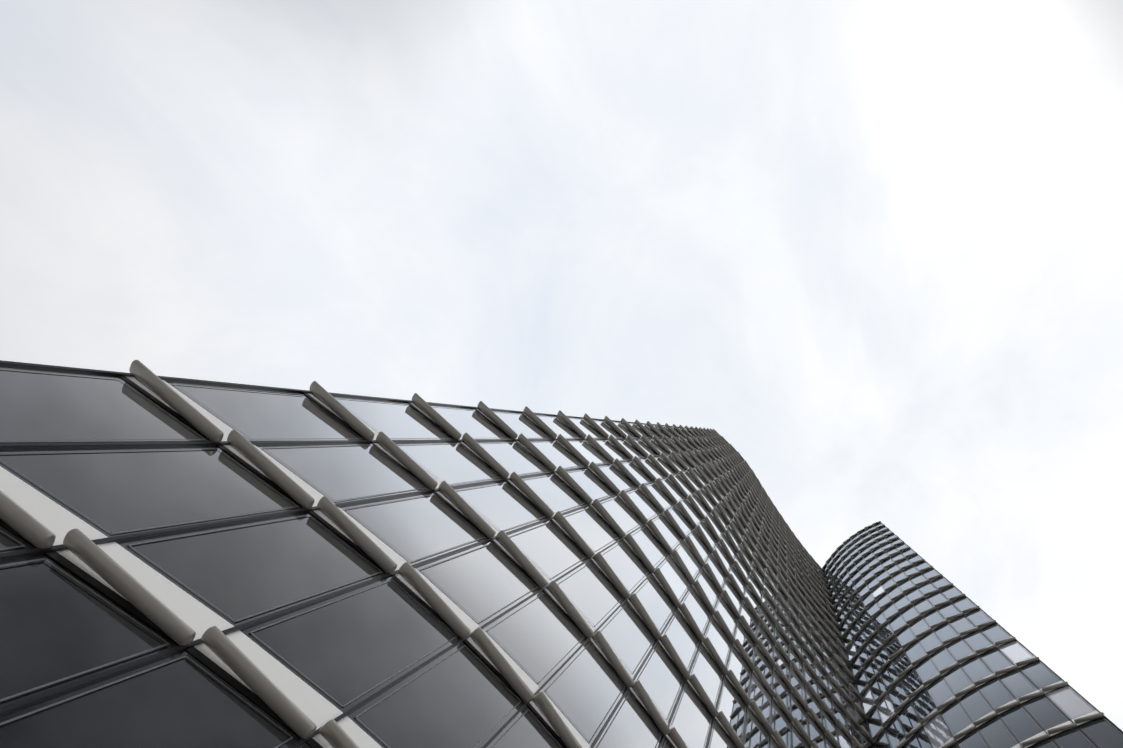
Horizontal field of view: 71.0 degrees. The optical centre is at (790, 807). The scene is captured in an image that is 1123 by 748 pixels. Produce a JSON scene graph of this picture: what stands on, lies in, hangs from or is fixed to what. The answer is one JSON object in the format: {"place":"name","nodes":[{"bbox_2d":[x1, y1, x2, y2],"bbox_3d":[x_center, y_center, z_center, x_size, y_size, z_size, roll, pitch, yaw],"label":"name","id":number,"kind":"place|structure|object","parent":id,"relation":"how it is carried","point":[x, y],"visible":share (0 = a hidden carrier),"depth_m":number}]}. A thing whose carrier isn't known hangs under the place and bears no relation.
{"place":"outdoors","nodes":[
{"label":"outdoors","id":0,"kind":"place"},
{"bbox_2d":[0,380,1102,747],"bbox_3d":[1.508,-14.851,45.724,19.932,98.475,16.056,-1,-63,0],"label":"facade backing","id":1,"kind":"object","parent":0,"point":[530,578],"depth_m":17.85},
{"bbox_2d":[0,0,1122,730],"label":"sky","id":2,"kind":"structure","parent":0,"point":[871,248]},
{"label":"ground","id":3,"kind":"structure","parent":0,"visible":0},
{"bbox_2d":[0,360,1122,747],"bbox_3d":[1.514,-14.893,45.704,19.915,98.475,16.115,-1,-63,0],"label":"window frames","id":4,"kind":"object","parent":3,"relation":"on","point":[190,648],"visible":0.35,"depth_m":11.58},
{"bbox_2d":[0,376,1098,747],"bbox_3d":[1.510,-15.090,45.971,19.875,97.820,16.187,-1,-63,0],"label":"facade panels","id":5,"kind":"object","parent":4,"relation":"attached to","point":[200,618],"depth_m":7.39},
{"bbox_2d":[0,360,1103,747],"bbox_3d":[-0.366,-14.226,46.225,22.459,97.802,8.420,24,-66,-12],"label":"facade fins","id":6,"kind":"object","parent":4,"relation":"attached to","point":[218,642],"visible":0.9,"depth_m":20.16},
{"bbox_2d":[0,365,1122,747],"bbox_3d":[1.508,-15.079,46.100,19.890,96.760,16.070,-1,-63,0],"label":"facade glass","id":7,"kind":"object","parent":4,"relation":"in","point":[56,623],"visible":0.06,"depth_m":10.99}
]}

